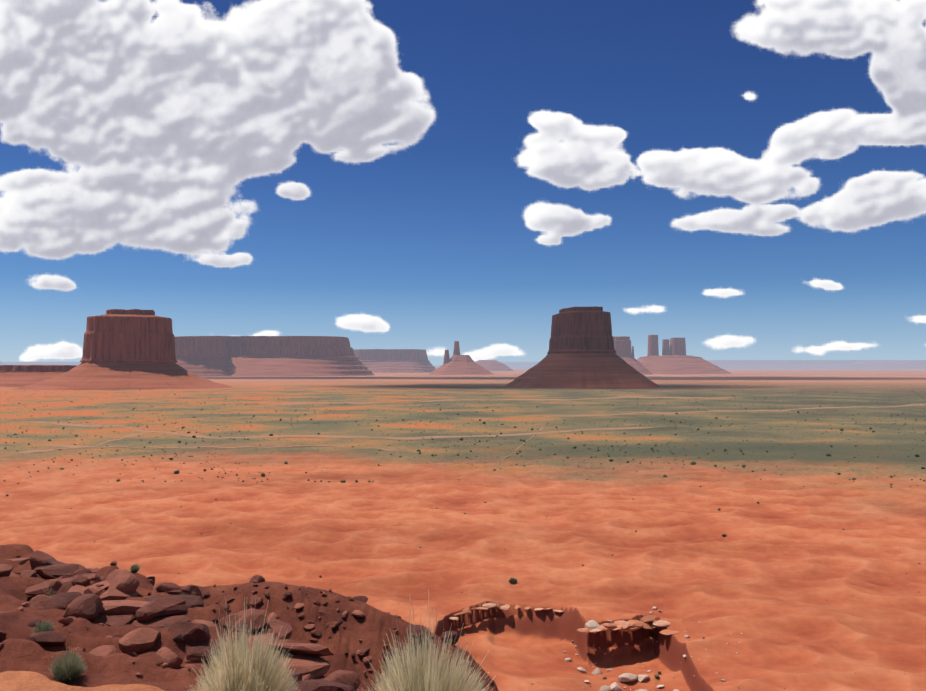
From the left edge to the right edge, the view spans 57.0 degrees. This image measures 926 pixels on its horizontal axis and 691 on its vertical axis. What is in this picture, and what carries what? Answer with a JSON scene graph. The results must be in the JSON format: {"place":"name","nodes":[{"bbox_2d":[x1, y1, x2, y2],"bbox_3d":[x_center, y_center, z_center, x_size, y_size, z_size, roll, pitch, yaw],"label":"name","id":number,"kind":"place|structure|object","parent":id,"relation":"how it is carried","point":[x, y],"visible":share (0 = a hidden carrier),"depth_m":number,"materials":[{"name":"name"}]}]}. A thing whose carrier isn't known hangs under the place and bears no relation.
{"place":"outdoors","nodes":[
{"label":"outdoors","id":0,"kind":"place"},
{"bbox_2d":[37,444,398,450],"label":"track","id":1,"kind":"structure","parent":0,"point":[60,445],"depth_m":839.49,"materials":[{"name":"brown soil"}]},
{"bbox_2d":[0,544,497,690],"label":"rocky slope","id":2,"kind":"structure","parent":0,"point":[25,663],"depth_m":12.49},
{"bbox_2d":[33,619,54,632],"bbox_3d":[-5.287,3.551,10.766,0.291,0.211,0.295,-1,-2,40],"label":"shrub","id":3,"kind":"object","parent":2,"relation":"on","point":[45,626],"visible":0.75,"depth_m":10.76,"materials":[{"name":"green plant"}]},
{"bbox_2d":[48,646,87,683],"bbox_3d":[-4.275,3.425,9.228,0.431,0.399,0.422,0,-1,2],"label":"bush","id":4,"kind":"object","parent":2,"relation":"on","point":[68,670],"visible":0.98,"depth_m":9.17,"materials":[{"name":"green plant"}]},
{"bbox_2d":[130,563,140,572],"bbox_3d":[-5.568,3.765,14.479,0.214,0.164,0.226,1,-2,-38],"label":"shrub","id":5,"kind":"object","parent":2,"relation":"on","point":[135,568],"visible":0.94,"depth_m":14.44,"materials":[{"name":"green plant"}]},
{"bbox_2d":[7,557,332,680],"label":"bench ledges","id":6,"kind":"object","parent":2,"relation":"on","point":[118,609],"visible":0.46,"depth_m":12.21,"materials":[{"name":"red stone"}]},
{"bbox_2d":[0,550,360,690],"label":"rocks","id":7,"kind":"object","parent":2,"relation":"on","point":[88,605],"visible":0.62,"depth_m":11.54,"materials":[{"name":"red stone"}]},
{"bbox_2d":[187,597,300,690],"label":"bush","id":8,"kind":"object","parent":2,"relation":"on","point":[239,665],"visible":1,"depth_m":7.42,"materials":[{"name":"beige plant"}]},
{"bbox_2d":[202,575,493,687],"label":"rocks","id":9,"kind":"object","parent":2,"relation":"on","point":[288,596],"visible":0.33,"depth_m":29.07,"materials":[{"name":"red stone"}]},
{"bbox_2d":[357,601,493,690],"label":"bush","id":10,"kind":"object","parent":2,"relation":"on","point":[427,672],"visible":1,"depth_m":7.06,"materials":[{"name":"beige plant"}]},
{"bbox_2d":[23,421,666,439],"bbox_3d":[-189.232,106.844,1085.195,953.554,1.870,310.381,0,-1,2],"label":"track","id":11,"kind":"structure","parent":0,"point":[326,436],"depth_m":988.47,"materials":[{"name":"brown soil"}]},
{"bbox_2d":[0,368,925,690],"bbox_3d":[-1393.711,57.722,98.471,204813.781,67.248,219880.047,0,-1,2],"label":"valley ground","id":12,"kind":"structure","parent":0,"point":[388,534],"depth_m":461.57,"materials":[{"name":"orange sand"}]},
{"bbox_2d":[0,365,77,386],"bbox_3d":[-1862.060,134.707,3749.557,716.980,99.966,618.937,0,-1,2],"label":"mesa","id":13,"kind":"structure","parent":12,"relation":"on","point":[18,375],"depth_m":3628.91,"materials":[{"name":"red stone"}]},
{"bbox_2d":[2,362,81,364],"bbox_3d":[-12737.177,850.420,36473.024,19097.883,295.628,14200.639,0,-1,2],"label":"plateau","id":14,"kind":"structure","parent":12,"relation":"on","point":[42,363],"depth_m":33581.73,"materials":[{"name":"brown stone"}]},
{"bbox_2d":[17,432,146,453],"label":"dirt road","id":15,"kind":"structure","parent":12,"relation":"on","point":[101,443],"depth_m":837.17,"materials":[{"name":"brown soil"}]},
{"bbox_2d":[15,309,232,389],"bbox_3d":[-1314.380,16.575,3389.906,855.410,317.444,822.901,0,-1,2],"label":"butte","id":16,"kind":"object","parent":12,"relation":"on","point":[131,349],"visible":0.98,"depth_m":3232.97,"materials":[{"name":"brown stone"}]},
{"bbox_2d":[175,336,236,376],"bbox_3d":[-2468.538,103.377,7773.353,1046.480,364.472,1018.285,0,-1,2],"label":"long mesa","id":17,"kind":"structure","parent":12,"relation":"on","point":[203,356],"depth_m":7494.70,"materials":[{"name":"stone"}]},
{"bbox_2d":[196,336,373,375],"bbox_3d":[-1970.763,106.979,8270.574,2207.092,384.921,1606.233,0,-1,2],"label":"long mesa","id":18,"kind":"structure","parent":12,"relation":"on","point":[291,356],"depth_m":7941.11,"materials":[{"name":"brown stone"}]},
{"bbox_2d":[353,349,435,372],"bbox_3d":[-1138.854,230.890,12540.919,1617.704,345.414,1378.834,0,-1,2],"label":"mesa","id":19,"kind":"structure","parent":12,"relation":"on","point":[395,360],"depth_m":12123.43,"materials":[{"name":"brown stone"}]},
{"bbox_2d":[429,355,492,374],"bbox_3d":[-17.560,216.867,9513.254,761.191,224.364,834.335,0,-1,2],"label":"spire mound","id":20,"kind":"object","parent":12,"relation":"on","point":[461,365],"visible":0.92,"depth_m":9273.50,"materials":[{"name":"brown stone"}]},
{"bbox_2d":[443,350,449,363],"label":"spire","id":21,"kind":"structure","parent":20,"relation":"on","point":[446,357],"depth_m":9424.43,"materials":[{"name":"stone"}]},
{"bbox_2d":[453,341,459,354],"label":"spire","id":22,"kind":"structure","parent":20,"relation":"on","point":[456,351],"depth_m":9480.01,"materials":[{"name":"brown stone"}]},
{"bbox_2d":[3,385,925,688],"bbox_3d":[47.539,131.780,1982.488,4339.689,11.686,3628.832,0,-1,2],"label":"valley shrubs","id":23,"kind":"object","parent":12,"relation":"on","point":[479,441],"visible":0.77,"depth_m":981.41,"materials":[{"name":"green plant"}]},
{"bbox_2d":[434,362,538,367],"bbox_3d":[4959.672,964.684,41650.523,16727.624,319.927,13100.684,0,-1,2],"label":"plateau","id":24,"kind":"structure","parent":12,"relation":"on","point":[520,364],"depth_m":39011.26,"materials":[{"name":"stone"}]},
{"bbox_2d":[76,482,925,688],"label":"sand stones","id":25,"kind":"object","parent":12,"relation":"on","point":[681,606],"visible":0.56,"depth_m":259.48,"materials":[{"name":"brown stone"}]},
{"bbox_2d":[449,601,678,634],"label":"cap rock slabs","id":26,"kind":"structure","parent":12,"relation":"on","point":[649,622],"depth_m":258.98,"materials":[{"name":"stone"}]},
{"bbox_2d":[505,306,660,388],"bbox_3d":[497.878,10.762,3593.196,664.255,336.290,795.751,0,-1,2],"label":"butte","id":27,"kind":"object","parent":12,"relation":"on","point":[581,352],"visible":1,"depth_m":3393.30,"materials":[{"name":"brown stone"}]},
{"bbox_2d":[419,452,758,582],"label":"shrubs","id":28,"kind":"object","parent":12,"relation":"on","point":[512,580],"visible":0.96,"depth_m":304.65,"materials":[{"name":"green plant"}]},
{"bbox_2d":[613,336,651,373],"bbox_3d":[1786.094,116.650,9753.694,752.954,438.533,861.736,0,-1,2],"label":"butte","id":29,"kind":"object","parent":12,"relation":"on","point":[622,347],"depth_m":9595.03,"materials":[{"name":"brown stone"}]},
{"bbox_2d":[563,607,741,690],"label":"stones","id":30,"kind":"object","parent":12,"relation":"on","point":[623,677],"depth_m":233.01,"materials":[{"name":"stone"}]},
{"bbox_2d":[637,355,731,373],"bbox_3d":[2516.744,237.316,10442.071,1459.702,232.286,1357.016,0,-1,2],"label":"sisters mound","id":31,"kind":"object","parent":12,"relation":"on","point":[675,364],"visible":0.92,"depth_m":10026.48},
{"bbox_2d":[647,335,658,355],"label":"rock spire","id":32,"kind":"object","parent":31,"relation":"on","point":[653,349],"visible":0.6,"depth_m":10367.77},
{"bbox_2d":[662,339,669,355],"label":"rock spire","id":33,"kind":"object","parent":31,"relation":"on","point":[665,347],"visible":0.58,"depth_m":10389.31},
{"bbox_2d":[670,337,685,355],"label":"rock spire","id":34,"kind":"object","parent":31,"relation":"on","point":[677,346],"visible":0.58,"depth_m":10328.31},
{"bbox_2d":[706,360,879,368],"bbox_3d":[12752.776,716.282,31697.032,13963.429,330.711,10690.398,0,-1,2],"label":"plateau","id":35,"kind":"structure","parent":12,"relation":"on","point":[777,364],"depth_m":29104.49,"materials":[{"name":"stone"}]},
{"bbox_2d":[834,360,925,368],"bbox_3d":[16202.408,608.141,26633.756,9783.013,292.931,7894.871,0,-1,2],"label":"plateau","id":36,"kind":"structure","parent":12,"relation":"on","point":[900,364],"depth_m":25340.24,"materials":[{"name":"stone"}]},
{"bbox_2d":[0,0,925,361],"bbox_3d":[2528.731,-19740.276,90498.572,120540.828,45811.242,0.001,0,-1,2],"label":"cloud","id":37,"kind":"structure","parent":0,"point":[172,124],"depth_m":91259.34,"materials":[{"name":"white"}]},
{"bbox_2d":[0,0,925,365],"label":"sky","id":38,"kind":"structure","parent":0,"point":[430,238],"materials":[{"name":"blue"}]},
{"bbox_2d":[475,360,513,370],"bbox_3d":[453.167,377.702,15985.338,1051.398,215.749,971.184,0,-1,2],"label":"hill","id":39,"kind":"structure","parent":0,"point":[492,365],"depth_m":15738.01,"materials":[{"name":"stone"}]},
{"bbox_2d":[271,396,732,404],"bbox_3d":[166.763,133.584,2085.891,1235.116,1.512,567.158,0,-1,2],"label":"track","id":40,"kind":"structure","parent":0,"point":[507,399],"depth_m":2118.75,"materials":[{"name":"brown soil"}]},
{"bbox_2d":[496,426,543,466],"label":"track","id":41,"kind":"structure","parent":0,"point":[518,447],"depth_m":835.66,"materials":[{"name":"brown soil"}]},
{"bbox_2d":[538,404,925,417],"bbox_3d":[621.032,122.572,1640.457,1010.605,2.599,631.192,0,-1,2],"label":"track","id":42,"kind":"structure","parent":0,"point":[732,411],"depth_m":1546.70,"materials":[{"name":"brown soil"}]}
]}

